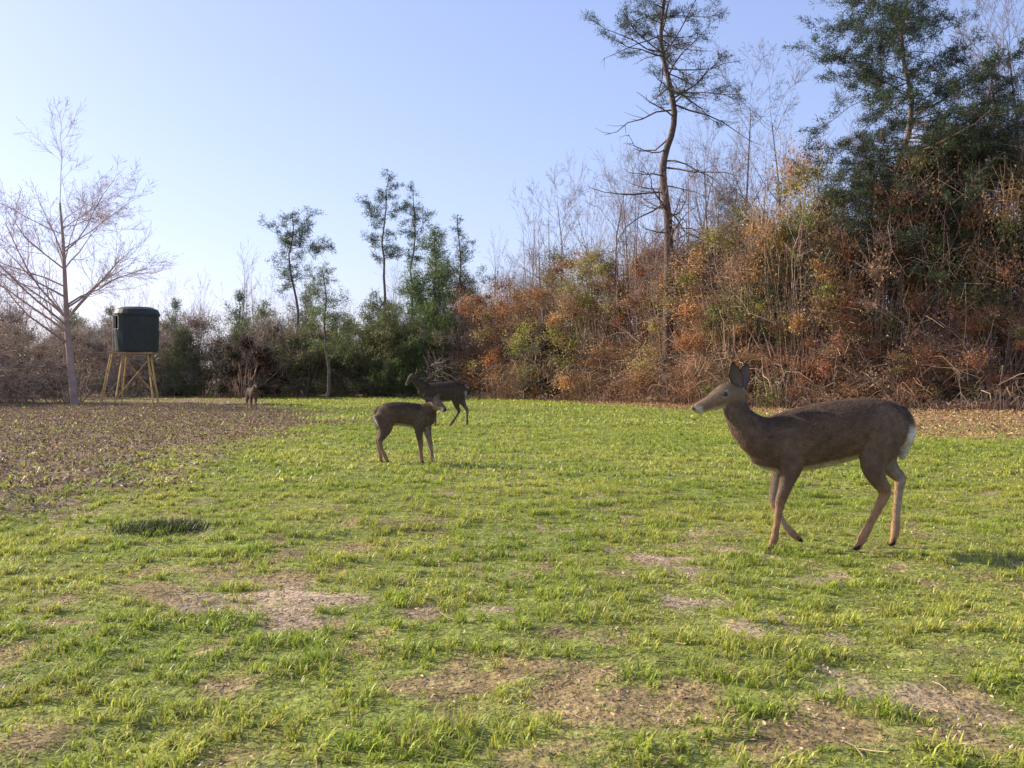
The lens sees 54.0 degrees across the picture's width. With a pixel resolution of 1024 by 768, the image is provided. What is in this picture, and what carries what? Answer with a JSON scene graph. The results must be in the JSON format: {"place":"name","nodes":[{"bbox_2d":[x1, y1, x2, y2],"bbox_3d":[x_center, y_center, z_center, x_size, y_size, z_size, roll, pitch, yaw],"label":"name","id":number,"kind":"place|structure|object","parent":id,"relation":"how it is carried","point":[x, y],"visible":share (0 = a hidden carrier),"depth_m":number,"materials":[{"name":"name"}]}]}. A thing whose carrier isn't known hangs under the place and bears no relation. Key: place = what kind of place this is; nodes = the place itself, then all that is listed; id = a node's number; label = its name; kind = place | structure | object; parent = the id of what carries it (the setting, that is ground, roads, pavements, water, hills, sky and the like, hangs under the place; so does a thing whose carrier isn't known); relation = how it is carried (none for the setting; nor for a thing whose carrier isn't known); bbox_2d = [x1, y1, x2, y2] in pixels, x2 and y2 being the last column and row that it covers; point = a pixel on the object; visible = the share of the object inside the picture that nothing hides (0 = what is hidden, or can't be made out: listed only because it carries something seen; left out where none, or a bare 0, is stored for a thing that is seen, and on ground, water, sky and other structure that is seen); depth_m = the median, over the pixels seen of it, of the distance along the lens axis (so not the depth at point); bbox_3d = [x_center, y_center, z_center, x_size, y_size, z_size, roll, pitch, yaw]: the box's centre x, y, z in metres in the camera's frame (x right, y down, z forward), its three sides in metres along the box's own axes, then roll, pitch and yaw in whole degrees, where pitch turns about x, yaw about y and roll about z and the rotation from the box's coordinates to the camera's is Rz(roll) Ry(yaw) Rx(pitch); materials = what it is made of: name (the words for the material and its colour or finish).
{"place":"outdoors","nodes":[
{"label":"outdoors","id":0,"kind":"place"},
{"bbox_2d":[0,380,1023,767],"bbox_3d":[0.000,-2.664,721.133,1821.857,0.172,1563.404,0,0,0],"label":"ground","id":1,"kind":"structure","parent":0,"point":[910,694],"depth_m":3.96,"materials":[{"name":"green plant"}]},
{"bbox_2d":[0,298,49,402],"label":"understory shrub","id":2,"kind":"object","parent":1,"relation":"on","point":[15,365],"visible":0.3,"depth_m":40.73,"materials":[{"name":"brown plant"}]},
{"bbox_2d":[0,287,87,397],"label":"understory shrub","id":3,"kind":"object","parent":1,"relation":"on","point":[16,321],"visible":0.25,"depth_m":51.46,"materials":[{"name":"brown plant"}]},
{"bbox_2d":[0,311,99,404],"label":"understory shrub","id":4,"kind":"object","parent":1,"relation":"on","point":[25,389],"visible":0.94,"depth_m":38.05,"materials":[{"name":"brown plant"}]},
{"bbox_2d":[1,309,135,402],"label":"understory shrub","id":5,"kind":"object","parent":1,"relation":"on","point":[99,348],"visible":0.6,"depth_m":41.61,"materials":[{"name":"brown plant"}]},
{"bbox_2d":[38,307,119,396],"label":"pine tree","id":6,"kind":"object","parent":1,"relation":"on","point":[72,318],"visible":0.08,"depth_m":55.47,"materials":[{"name":"green plant"}]},
{"bbox_2d":[19,319,140,396],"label":"understory shrub","id":7,"kind":"object","parent":1,"relation":"on","point":[93,389],"visible":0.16,"depth_m":54.07,"materials":[{"name":"brown plant"}]},
{"bbox_2d":[0,98,177,404],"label":"bare tree","id":8,"kind":"object","parent":1,"relation":"on","point":[67,340],"visible":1,"depth_m":36.77,"materials":[{"name":"brown plant"}]},
{"bbox_2d":[42,311,165,397],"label":"understory shrub","id":9,"kind":"object","parent":1,"relation":"on","point":[108,334],"visible":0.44,"depth_m":54.53,"materials":[{"name":"brown plant"}]},
{"bbox_2d":[99,306,159,403],"bbox_3d":[-14.994,-1.067,39.443,2.248,3.944,1.748,0,0,-12],"label":"hunting tower blind","id":10,"kind":"object","parent":1,"relation":"on","point":[136,331],"visible":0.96,"depth_m":38.88,"materials":[{"name":"plastic"},{"name":"wood"}]},
{"bbox_2d":[94,516,219,536],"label":"weed tuft","id":11,"kind":"object","parent":1,"relation":"on","point":[132,527],"visible":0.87,"depth_m":6.61,"materials":[{"name":"green plant"}]},
{"bbox_2d":[96,305,218,396],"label":"understory shrub","id":12,"kind":"object","parent":1,"relation":"on","point":[163,344],"visible":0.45,"depth_m":55.09,"materials":[{"name":"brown plant"}]},
{"bbox_2d":[125,298,213,395],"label":"pine tree","id":13,"kind":"object","parent":1,"relation":"on","point":[176,309],"visible":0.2,"depth_m":58.13,"materials":[{"name":"green plant"}]},
{"bbox_2d":[143,322,212,397],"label":"pine tree","id":14,"kind":"object","parent":1,"relation":"on","point":[176,384],"visible":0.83,"depth_m":54.72,"materials":[{"name":"green plant"}]},
{"bbox_2d":[142,291,254,396],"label":"understory shrub","id":15,"kind":"object","parent":1,"relation":"on","point":[200,324],"visible":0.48,"depth_m":55.83,"materials":[{"name":"brown plant"}]},
{"bbox_2d":[201,286,258,395],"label":"pine tree","id":16,"kind":"object","parent":1,"relation":"on","point":[238,314],"visible":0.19,"depth_m":60.11,"materials":[{"name":"green plant"}]},
{"bbox_2d":[187,326,283,396],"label":"understory shrub","id":17,"kind":"object","parent":1,"relation":"on","point":[220,349],"visible":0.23,"depth_m":54.83,"materials":[{"name":"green plant"}]},
{"bbox_2d":[196,325,286,398],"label":"dark shrub","id":18,"kind":"object","parent":1,"relation":"on","point":[263,354],"visible":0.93,"depth_m":50.70,"materials":[{"name":"green plant"}]},
{"bbox_2d":[245,380,259,410],"bbox_3d":[-7.736,0.357,29.913,0.301,0.948,0.993,0,0,-30],"label":"white tailed deer","id":19,"kind":"object","parent":1,"relation":"on","point":[250,393],"visible":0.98,"depth_m":29.75},
{"bbox_2d":[203,299,321,396],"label":"understory shrub","id":20,"kind":"object","parent":1,"relation":"on","point":[265,328],"visible":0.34,"depth_m":55.28,"materials":[{"name":"green plant"}]},
{"bbox_2d":[237,349,295,397],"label":"dark shrub","id":21,"kind":"object","parent":1,"relation":"on","point":[277,373],"visible":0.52,"depth_m":51.62,"materials":[{"name":"green plant"}]},
{"bbox_2d":[226,297,317,395],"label":"pine tree","id":22,"kind":"object","parent":1,"relation":"on","point":[262,313],"visible":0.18,"depth_m":56.52,"materials":[{"name":"green plant"}]},
{"bbox_2d":[257,206,337,333],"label":"pine tree","id":23,"kind":"object","parent":1,"relation":"on","point":[294,241],"visible":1,"depth_m":60.10,"materials":[{"name":"green plant"}]},
{"bbox_2d":[263,321,351,397],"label":"understory shrub","id":24,"kind":"object","parent":1,"relation":"on","point":[302,359],"visible":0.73,"depth_m":54.54,"materials":[{"name":"green plant"}]},
{"bbox_2d":[275,316,344,395],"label":"pine tree","id":25,"kind":"object","parent":1,"relation":"on","point":[309,322],"visible":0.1,"depth_m":57.30,"materials":[{"name":"green plant"}]},
{"bbox_2d":[296,256,364,397],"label":"pine tree","id":26,"kind":"object","parent":1,"relation":"on","point":[336,344],"visible":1,"depth_m":51.78,"materials":[{"name":"green plant"}]},
{"bbox_2d":[305,302,391,396],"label":"understory shrub","id":27,"kind":"object","parent":1,"relation":"on","point":[334,392],"visible":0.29,"depth_m":55.77,"materials":[{"name":"green plant"}]},
{"bbox_2d":[319,287,407,395],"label":"tree","id":28,"kind":"object","parent":1,"relation":"on","point":[373,303],"visible":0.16,"depth_m":57.31,"materials":[{"name":"green plant"}]},
{"bbox_2d":[331,317,414,396],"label":"understory shrub","id":29,"kind":"object","parent":1,"relation":"on","point":[355,356],"visible":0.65,"depth_m":54.37,"materials":[{"name":"green plant"}]},
{"bbox_2d":[353,167,408,318],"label":"pine tree","id":30,"kind":"object","parent":1,"relation":"on","point":[378,226],"visible":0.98,"depth_m":60.71,"materials":[{"name":"green plant"}]},
{"bbox_2d":[341,300,432,396],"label":"shrub","id":31,"kind":"object","parent":1,"relation":"on","point":[399,379],"visible":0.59,"depth_m":54.55,"materials":[{"name":"green plant"}]},
{"bbox_2d":[372,392,446,462],"bbox_3d":[-1.218,0.526,12.087,0.954,0.866,0.314,0,0,10],"label":"white tailed deer","id":32,"kind":"object","parent":1,"relation":"on","point":[420,419],"visible":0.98,"depth_m":12.02},
{"bbox_2d":[388,181,437,311],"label":"pine tree","id":33,"kind":"object","parent":1,"relation":"on","point":[412,234],"visible":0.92,"depth_m":61.34,"materials":[{"name":"green plant"}]},
{"bbox_2d":[378,311,458,397],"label":"understory shrub","id":34,"kind":"object","parent":1,"relation":"on","point":[407,322],"visible":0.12,"depth_m":55.64,"materials":[{"name":"green plant"}]},
{"bbox_2d":[352,222,495,397],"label":"pine tree","id":35,"kind":"object","parent":1,"relation":"on","point":[423,307],"visible":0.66,"depth_m":55.23,"materials":[{"name":"green plant"}]},
{"bbox_2d":[405,367,468,425],"bbox_3d":[-1.573,0.270,21.002,1.336,1.239,0.287,0,0,0],"label":"white tailed deer","id":36,"kind":"object","parent":1,"relation":"on","point":[455,393],"visible":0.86,"depth_m":20.92},
{"bbox_2d":[410,297,492,396],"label":"understory shrub","id":37,"kind":"object","parent":1,"relation":"on","point":[452,341],"visible":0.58,"depth_m":53.70,"materials":[{"name":"green plant"}]},
{"bbox_2d":[412,265,507,379],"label":"brush thicket","id":38,"kind":"object","parent":1,"relation":"on","point":[464,291],"visible":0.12,"depth_m":57.46,"materials":[{"name":"brown plant"}]},
{"bbox_2d":[430,213,495,354],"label":"pine tree","id":39,"kind":"object","parent":1,"relation":"on","point":[458,230],"visible":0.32,"depth_m":57.47,"materials":[{"name":"green plant"}]},
{"bbox_2d":[428,307,527,393],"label":"understory shrub","id":40,"kind":"object","parent":1,"relation":"on","point":[480,355],"visible":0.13,"depth_m":54.40,"materials":[{"name":"green plant"}]},
{"bbox_2d":[436,260,554,395],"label":"brush thicket","id":41,"kind":"object","parent":1,"relation":"on","point":[487,316],"visible":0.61,"depth_m":52.77,"materials":[{"name":"brown plant"}]},
{"bbox_2d":[0,214,1022,394],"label":"distant tree line","id":42,"kind":"object","parent":1,"relation":"on","point":[304,299],"visible":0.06,"depth_m":65.56,"materials":[{"name":"brown plant"}]},
{"bbox_2d":[0,395,1023,767],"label":"leaf litter","id":43,"kind":"object","parent":1,"relation":"on","point":[170,409],"visible":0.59,"depth_m":11.96,"materials":[{"name":"brown plant"}]},
{"bbox_2d":[0,448,1023,767],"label":"fallen twigs","id":44,"kind":"object","parent":1,"relation":"on","point":[492,574],"visible":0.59,"depth_m":5.31,"materials":[{"name":"brown plant"}]},
{"bbox_2d":[459,273,584,397],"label":"brush thicket","id":45,"kind":"object","parent":1,"relation":"on","point":[498,340],"visible":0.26,"depth_m":51.96,"materials":[{"name":"brown plant"}]},
{"bbox_2d":[498,183,555,342],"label":"bare sapling","id":46,"kind":"object","parent":1,"relation":"on","point":[528,248],"visible":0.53,"depth_m":53.35,"materials":[{"name":"brown plant"}]},
{"bbox_2d":[514,190,559,335],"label":"bare sapling","id":47,"kind":"object","parent":1,"relation":"on","point":[536,256],"visible":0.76,"depth_m":49.68,"materials":[{"name":"brown plant"}]},
{"bbox_2d":[510,307,582,400],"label":"dark shrub","id":48,"kind":"object","parent":1,"relation":"on","point":[539,357],"visible":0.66,"depth_m":46.91,"materials":[{"name":"green plant"}]},
{"bbox_2d":[504,165,602,398],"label":"bare tree","id":49,"kind":"object","parent":1,"relation":"on","point":[559,220],"visible":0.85,"depth_m":48.28,"materials":[{"name":"brown plant"}]},
{"bbox_2d":[482,235,629,400],"bbox_3d":[2.769,-2.353,49.036,7.360,9.889,8.284,0,0,44],"label":"brush thicket","id":50,"kind":"object","parent":1,"relation":"on","point":[536,294],"visible":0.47,"depth_m":48.62,"materials":[{"name":"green plant"}]},
{"bbox_2d":[505,169,631,338],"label":"bare sapling","id":51,"kind":"object","parent":1,"relation":"on","point":[566,239],"visible":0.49,"depth_m":50.43,"materials":[{"name":"brown plant"}]},
{"bbox_2d":[524,226,648,400],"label":"brush thicket","id":52,"kind":"object","parent":1,"relation":"on","point":[565,305],"visible":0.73,"depth_m":45.66,"materials":[{"name":"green plant"}]},
{"bbox_2d":[540,345,634,399],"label":"brush thicket","id":53,"kind":"object","parent":1,"relation":"on","point":[580,362],"visible":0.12,"depth_m":46.27,"materials":[{"name":"brown plant"}]},
{"bbox_2d":[554,333,661,401],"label":"brush thicket","id":54,"kind":"object","parent":1,"relation":"on","point":[611,348],"visible":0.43,"depth_m":44.29,"materials":[{"name":"brown plant"}]},
{"bbox_2d":[545,148,676,360],"bbox_3d":[4.678,-5.114,46.059,6.758,12.034,3.054,0,0,-14],"label":"bare sapling","id":55,"kind":"object","parent":1,"relation":"on","point":[580,177],"visible":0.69,"depth_m":45.93,"materials":[{"name":"brown plant"}]},
{"bbox_2d":[588,191,633,356],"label":"bare sapling","id":56,"kind":"object","parent":1,"relation":"on","point":[614,243],"visible":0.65,"depth_m":44.90,"materials":[{"name":"brown plant"}]},
{"bbox_2d":[572,149,678,352],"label":"bare tree","id":57,"kind":"object","parent":1,"relation":"on","point":[617,233],"visible":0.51,"depth_m":46.10,"materials":[{"name":"brown plant"}]},
{"bbox_2d":[584,125,675,361],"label":"bare sapling","id":58,"kind":"object","parent":1,"relation":"on","point":[624,217],"visible":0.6,"depth_m":45.81,"materials":[{"name":"brown plant"}]},
{"bbox_2d":[596,252,682,386],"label":"brush thicket","id":59,"kind":"object","parent":1,"relation":"on","point":[647,319],"visible":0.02,"depth_m":48.54,"materials":[{"name":"brown plant"}]},
{"bbox_2d":[575,230,710,400],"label":"brush thicket","id":60,"kind":"object","parent":1,"relation":"on","point":[625,298],"visible":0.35,"depth_m":43.88,"materials":[{"name":"brown plant"}]},
{"bbox_2d":[606,147,690,360],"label":"bare tree","id":61,"kind":"object","parent":1,"relation":"on","point":[636,248],"visible":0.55,"depth_m":43.81,"materials":[{"name":"brown plant"}]},
{"bbox_2d":[594,127,718,363],"bbox_3d":[6.341,-4.889,41.669,6.525,11.619,2.948,0,0,37],"label":"bare sapling","id":62,"kind":"object","parent":1,"relation":"on","point":[622,209],"visible":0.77,"depth_m":41.87,"materials":[{"name":"brown plant"}]},
{"bbox_2d":[578,0,757,398],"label":"pine tree","id":63,"kind":"object","parent":1,"relation":"on","point":[663,49],"visible":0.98,"depth_m":40.79,"materials":[{"name":"green plant"}]},
{"bbox_2d":[627,130,713,376],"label":"bare sapling","id":64,"kind":"object","parent":1,"relation":"on","point":[656,215],"visible":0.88,"depth_m":40.66,"materials":[{"name":"brown plant"}]},
{"bbox_2d":[612,314,731,401],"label":"brush thicket","id":65,"kind":"object","parent":1,"relation":"on","point":[660,390],"visible":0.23,"depth_m":41.34,"materials":[{"name":"brown plant"}]},
{"bbox_2d":[594,232,780,400],"bbox_3d":[7.553,-2.167,41.309,8.279,8.496,7.524,0,0,26],"label":"brush thicket","id":66,"kind":"object","parent":1,"relation":"on","point":[661,289],"visible":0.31,"depth_m":40.48,"materials":[{"name":"brown plant"}]},
{"bbox_2d":[650,148,733,362],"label":"bare sapling","id":67,"kind":"object","parent":1,"relation":"on","point":[688,168],"visible":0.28,"depth_m":42.89,"materials":[{"name":"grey plant"}]},
{"bbox_2d":[654,90,757,337],"bbox_3d":[7.934,-5.475,40.381,4.563,12.810,2.987,0,0,0],"label":"bare sapling","id":68,"kind":"object","parent":1,"relation":"on","point":[705,151],"visible":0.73,"depth_m":40.45,"materials":[{"name":"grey plant"}]},
{"bbox_2d":[671,138,740,316],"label":"bare sapling","id":69,"kind":"object","parent":1,"relation":"on","point":[709,220],"visible":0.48,"depth_m":40.64,"materials":[{"name":"brown plant"}]},
{"bbox_2d":[659,142,754,298],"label":"bare tree","id":70,"kind":"object","parent":1,"relation":"on","point":[710,204],"visible":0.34,"depth_m":42.23,"materials":[{"name":"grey plant"}]},
{"bbox_2d":[661,294,775,403],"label":"brush thicket","id":71,"kind":"object","parent":1,"relation":"on","point":[688,342],"visible":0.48,"depth_m":38.35,"materials":[{"name":"brown plant"}]},
{"bbox_2d":[641,208,804,376],"bbox_3d":[9.368,-3.119,44.104,8.983,9.326,9.660,0,0,13],"label":"brush thicket","id":72,"kind":"object","parent":1,"relation":"on","point":[714,286],"visible":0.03,"depth_m":43.73,"materials":[{"name":"brown plant"}]},
{"bbox_2d":[664,37,784,311],"bbox_3d":[8.569,-6.538,40.168,5.217,14.884,4.112,0,0,-41],"label":"bare tree","id":73,"kind":"object","parent":1,"relation":"on","point":[731,167],"visible":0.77,"depth_m":39.94,"materials":[{"name":"brown plant"}]},
{"bbox_2d":[673,184,776,326],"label":"tree","id":74,"kind":"object","parent":1,"relation":"on","point":[721,204],"visible":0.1,"depth_m":42.85,"materials":[{"name":"green plant"}]},
{"bbox_2d":[639,188,829,401],"bbox_3d":[8.827,-2.393,38.512,7.950,10.186,6.871,0,0,40],"label":"brush thicket","id":75,"kind":"object","parent":1,"relation":"on","point":[729,244],"visible":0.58,"depth_m":37.67,"materials":[{"name":"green plant"}]},
{"bbox_2d":[682,112,786,353],"bbox_3d":[8.734,-5.063,39.599,4.250,11.974,3.557,0,0,4],"label":"bare sapling","id":76,"kind":"object","parent":1,"relation":"on","point":[743,153],"visible":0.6,"depth_m":39.11,"materials":[{"name":"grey plant"}]},
{"bbox_2d":[462,351,1023,411],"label":"dry brush","id":77,"kind":"object","parent":1,"relation":"on","point":[624,394],"visible":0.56,"depth_m":37.16,"materials":[{"name":"brown plant"}]},
{"bbox_2d":[713,127,782,366],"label":"bare sapling","id":78,"kind":"object","parent":1,"relation":"on","point":[756,206],"visible":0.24,"depth_m":40.34,"materials":[{"name":"brown plant"}]},
{"bbox_2d":[688,340,833,403],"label":"brush thicket","id":79,"kind":"object","parent":1,"relation":"on","point":[762,356],"visible":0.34,"depth_m":36.55,"materials":[{"name":"brown plant"}]},
{"bbox_2d":[718,39,839,387],"bbox_3d":[10.197,-6.157,37.518,4.956,14.139,3.906,0,0,24],"label":"bare tree","id":80,"kind":"object","parent":1,"relation":"on","point":[774,149],"visible":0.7,"depth_m":37.67,"materials":[{"name":"brown plant"}]},
{"bbox_2d":[691,116,889,407],"bbox_3d":[10.247,-3.968,36.700,7.606,11.450,6.857,0,0,22],"label":"brush thicket","id":81,"kind":"object","parent":1,"relation":"on","point":[785,238],"visible":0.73,"depth_m":35.59,"materials":[{"name":"brown plant"}]},
{"bbox_2d":[692,361,916,549],"bbox_3d":[1.746,0.427,6.004,1.355,1.123,0.335,0,0,0],"label":"white tailed deer","id":82,"kind":"object","parent":1,"relation":"on","point":[876,436],"visible":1,"depth_m":5.91},
{"bbox_2d":[758,296,907,404],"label":"brush thicket","id":83,"kind":"object","parent":1,"relation":"on","point":[861,327],"visible":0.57,"depth_m":34.48,"materials":[{"name":"brown plant"}]},
{"bbox_2d":[713,183,965,398],"bbox_3d":[12.649,-2.836,40.918,11.863,10.423,8.245,0,0,-22],"label":"brush thicket","id":84,"kind":"object","parent":1,"relation":"on","point":[780,297],"visible":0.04,"depth_m":40.02,"materials":[{"name":"brown plant"}]},
{"bbox_2d":[799,120,905,376],"bbox_3d":[12.266,-4.514,36.166,3.879,10.890,2.539,0,0,26],"label":"bare sapling","id":85,"kind":"object","parent":1,"relation":"on","point":[856,232],"visible":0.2,"depth_m":35.95,"materials":[{"name":"brown plant"}]},
{"bbox_2d":[804,65,913,375],"bbox_3d":[12.308,-5.396,36.453,4.550,12.689,3.411,0,0,43],"label":"bare sapling","id":86,"kind":"object","parent":1,"relation":"on","point":[870,298],"visible":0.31,"depth_m":35.91,"materials":[{"name":"brown plant"}]},
{"bbox_2d":[732,0,1023,376],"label":"evergreen tree","id":87,"kind":"object","parent":1,"relation":"on","point":[899,28],"visible":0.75,"depth_m":34.30,"materials":[{"name":"green plant"}]},
{"bbox_2d":[775,134,989,404],"bbox_3d":[12.763,-3.090,35.087,7.604,11.236,7.247,0,0,31],"label":"brush thicket","id":88,"kind":"object","parent":1,"relation":"on","point":[912,301],"visible":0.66,"depth_m":34.02,"materials":[{"name":"brown plant"}]},
{"bbox_2d":[825,323,986,409],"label":"brush thicket","id":89,"kind":"object","parent":1,"relation":"on","point":[897,356],"visible":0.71,"depth_m":33.13,"materials":[{"name":"brown plant"}]},
{"bbox_2d":[817,134,1022,400],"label":"brush thicket","id":90,"kind":"object","parent":1,"relation":"on","point":[934,296],"visible":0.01,"depth_m":37.53,"materials":[{"name":"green plant"}]},
{"bbox_2d":[829,88,1021,403],"bbox_3d":[14.387,-4.245,35.155,6.656,12.131,8.752,0,0,16],"label":"brush thicket","id":91,"kind":"object","parent":1,"relation":"on","point":[919,163],"visible":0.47,"depth_m":34.09,"materials":[{"name":"brown plant"}]},
{"bbox_2d":[901,117,1023,402],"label":"brush thicket","id":92,"kind":"object","parent":1,"relation":"on","point":[1010,225],"visible":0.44,"depth_m":33.28,"materials":[{"name":"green plant"}]},
{"bbox_2d":[921,289,1023,409],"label":"brush thicket","id":93,"kind":"object","parent":1,"relation":"on","point":[982,322],"visible":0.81,"depth_m":32.65,"materials":[{"name":"brown plant"}]},
{"bbox_2d":[924,0,1023,394],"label":"bare tree","id":94,"kind":"object","parent":1,"relation":"on","point":[990,87],"visible":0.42,"depth_m":36.44,"materials":[{"name":"plant"}]},
{"bbox_2d":[925,52,1023,361],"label":"evergreen tree","id":95,"kind":"object","parent":1,"relation":"on","point":[1004,118],"visible":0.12,"depth_m":36.80,"materials":[{"name":"green plant"}]},
{"bbox_2d":[934,0,1023,242],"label":"bare tree","id":96,"kind":"object","parent":1,"relation":"on","point":[989,23],"visible":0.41,"depth_m":37.40,"materials":[{"name":"plant"}]},
{"bbox_2d":[940,58,1023,370],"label":"bare sapling","id":97,"kind":"object","parent":1,"relation":"on","point":[991,197],"visible":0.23,"depth_m":34.46,"materials":[{"name":"brown plant"}]},
{"bbox_2d":[961,155,1023,394],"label":"brush thicket","id":98,"kind":"object","parent":1,"relation":"on","point":[1021,251],"visible":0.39,"depth_m":33.76,"materials":[{"name":"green plant"}]},
{"bbox_2d":[970,63,1023,340],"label":"bare sapling","id":99,"kind":"object","parent":1,"relation":"on","point":[1015,204],"visible":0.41,"depth_m":33.79,"materials":[{"name":"brown plant"}]},
{"bbox_2d":[0,0,1023,379],"label":"sky","id":100,"kind":"structure","parent":0,"point":[237,110],"materials":[{"name":"blue"}]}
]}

